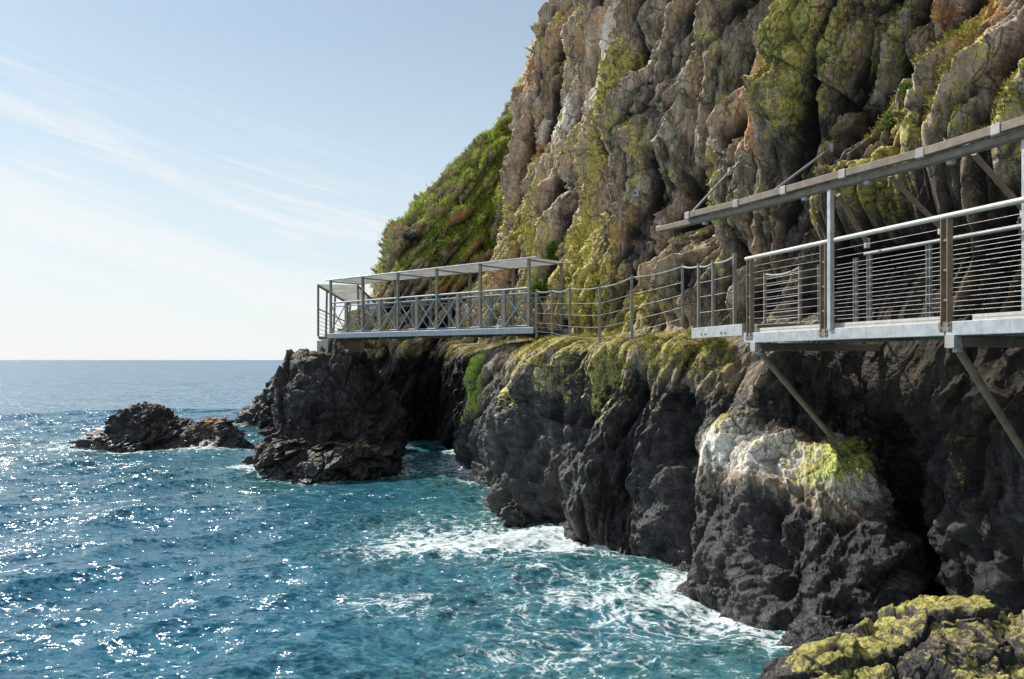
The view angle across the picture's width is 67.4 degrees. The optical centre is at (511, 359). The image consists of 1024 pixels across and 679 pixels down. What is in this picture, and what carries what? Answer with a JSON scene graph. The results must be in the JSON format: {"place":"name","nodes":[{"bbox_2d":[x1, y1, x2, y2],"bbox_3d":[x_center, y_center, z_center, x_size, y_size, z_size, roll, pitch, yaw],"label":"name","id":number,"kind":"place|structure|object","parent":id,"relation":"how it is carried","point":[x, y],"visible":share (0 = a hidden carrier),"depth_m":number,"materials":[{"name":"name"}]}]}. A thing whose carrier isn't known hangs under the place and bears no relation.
{"place":"outdoors","nodes":[
{"label":"outdoors","id":0,"kind":"place"},
{"bbox_2d":[0,0,547,359],"label":"sky","id":1,"kind":"structure","parent":0,"point":[180,179],"materials":[{"name":"blue"}]},
{"bbox_2d":[0,360,792,678],"bbox_3d":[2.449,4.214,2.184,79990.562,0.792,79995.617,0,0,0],"label":"water","id":2,"kind":"structure","parent":0,"point":[210,562],"depth_m":14.88,"materials":[{"name":"blue liquid"}]},
{"bbox_2d":[70,401,254,452],"bbox_3d":[-16.694,4.023,37.245,8.950,4.055,4.308,0,0,0],"label":"sea rock","id":3,"kind":"object","parent":2,"relation":"in","point":[138,426],"visible":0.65,"depth_m":36.18,"materials":[{"name":"grey stone"}]},
{"bbox_2d":[234,373,275,427],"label":"sea rock","id":4,"kind":"object","parent":2,"relation":"in","point":[257,412],"visible":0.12,"depth_m":48.34,"materials":[{"name":"grey stone"}]},
{"bbox_2d":[242,337,408,484],"bbox_3d":[-7.426,2.546,32.718,6.495,7.114,11.306,0,0,0],"label":"sea stack","id":5,"kind":"object","parent":2,"relation":"in","point":[338,413],"visible":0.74,"depth_m":29.41,"materials":[{"name":"grey stone"}]},
{"bbox_2d":[317,339,363,353],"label":"concrete plinth","id":6,"kind":"structure","parent":5,"relation":"on","point":[355,346],"depth_m":31.85,"materials":[{"name":"concrete"}]},
{"bbox_2d":[317,284,378,348],"bbox_3d":[-7.175,-1.875,34.050,1.508,2.691,4.503,0,0,4],"label":"landing","id":7,"kind":"object","parent":5,"relation":"on","point":[346,292],"visible":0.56,"depth_m":33.31,"materials":[{"name":"white metal"}]},
{"bbox_2d":[325,256,572,339],"bbox_3d":[-2.826,-2.020,28.172,11.356,2.488,1.822,0,0,42],"label":"footbridge","id":8,"kind":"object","parent":5,"relation":"on","point":[491,330],"visible":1,"depth_m":27.25,"materials":[{"name":"white paint"}]},
{"bbox_2d":[499,502,528,527],"bbox_3d":[0.117,4.173,19.980,0.891,0.965,0.786,0,0,0],"label":"wave rock","id":9,"kind":"object","parent":2,"relation":"in","point":[510,515],"visible":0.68,"depth_m":19.82,"materials":[{"name":"grey stone"}]},
{"bbox_2d":[777,615,854,645],"bbox_3d":[4.749,4.239,11.297,1.661,0.917,0.903,0,0,0],"label":"wave rock","id":10,"kind":"object","parent":2,"relation":"in","point":[798,631],"visible":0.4,"depth_m":11.21,"materials":[{"name":"grey stone"}]},
{"bbox_2d":[757,595,1023,678],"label":"boulder","id":11,"kind":"object","parent":2,"relation":"in","point":[941,637],"visible":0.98,"depth_m":7.87,"materials":[{"name":"stone"}]},
{"bbox_2d":[1003,610,1023,677],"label":"boulder","id":12,"kind":"object","parent":2,"relation":"in","point":[1014,637],"visible":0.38,"depth_m":7.66,"materials":[{"name":"stone"}]},
{"bbox_2d":[337,0,1023,630],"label":"cliff","id":13,"kind":"structure","parent":0,"point":[741,488],"depth_m":15.48,"materials":[{"name":"grey stone"}]},
{"bbox_2d":[369,22,538,295],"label":"grass","id":14,"kind":"structure","parent":13,"relation":"on","point":[480,215],"depth_m":40.59,"materials":[{"name":"green plant"}]},
{"bbox_2d":[402,229,422,240],"bbox_3d":[-5.151,-6.462,39.771,1.029,0.622,0.812,0,0,18],"label":"pale boulder","id":15,"kind":"object","parent":14,"relation":"on","point":[414,235],"visible":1,"depth_m":39.54,"materials":[{"name":"grey stone"}]},
{"bbox_2d":[523,277,550,307],"bbox_3d":[1.102,-2.490,28.685,1.364,1.362,0.989,0,0,0],"label":"fern","id":16,"kind":"object","parent":13,"relation":"on","point":[542,285],"visible":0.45,"depth_m":28.49,"materials":[{"name":"green plant"}]},
{"bbox_2d":[544,240,558,260],"bbox_3d":[1.596,-3.985,28.414,0.854,0.891,0.804,0,0,0],"label":"shrub","id":17,"kind":"object","parent":13,"relation":"on","point":[553,246],"visible":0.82,"depth_m":28.33,"materials":[{"name":"green plant"}]},
{"bbox_2d":[536,263,683,343],"bbox_3d":[1.865,-1.264,19.779,0.747,1.825,7.999,0,0,-21],"label":"rope railing","id":18,"kind":"object","parent":13,"relation":"on","point":[599,287],"visible":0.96,"depth_m":18.57,"materials":[{"name":"grey metal"}]},
{"bbox_2d":[633,189,639,196],"bbox_3d":[3.452,-4.645,21.364,0.150,0.190,0.268,0,0,22],"label":"anchor box","id":19,"kind":"object","parent":13,"relation":"attached to","point":[636,192],"visible":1,"depth_m":21.33,"materials":[{"name":"metal"}]},
{"bbox_2d":[443,0,1023,381],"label":"grass","id":20,"kind":"structure","parent":13,"relation":"on","point":[948,35],"depth_m":16.12,"materials":[{"name":"green plant"}]},
{"bbox_2d":[682,253,801,338],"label":"step platform","id":21,"kind":"structure","parent":13,"relation":"on","point":[713,330],"depth_m":14.01,"materials":[{"name":"metal"}]},
{"bbox_2d":[744,196,1023,459],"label":"walkway","id":22,"kind":"structure","parent":13,"relation":"attached to","point":[1002,329],"depth_m":10.22,"materials":[{"name":"metal"}]},
{"bbox_2d":[656,115,1023,329],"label":"rockfall canopy","id":23,"kind":"object","parent":22,"relation":"on","point":[998,134],"visible":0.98,"depth_m":10.36,"materials":[{"name":"beige metal"}]},
{"bbox_2d":[880,109,896,128],"bbox_3d":[6.495,-4.098,13.040,0.415,0.462,0.500,0,0,0],"label":"shrub","id":24,"kind":"object","parent":13,"relation":"on","point":[889,124],"visible":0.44,"depth_m":13.01,"materials":[{"name":"green plant"}]},
{"bbox_2d":[896,77,912,95],"bbox_3d":[6.382,-4.421,12.445,0.273,0.305,0.267,0,0,-27],"label":"shrub","id":25,"kind":"object","parent":13,"relation":"on","point":[905,87],"visible":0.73,"depth_m":12.42,"materials":[{"name":"green plant"}]}
]}

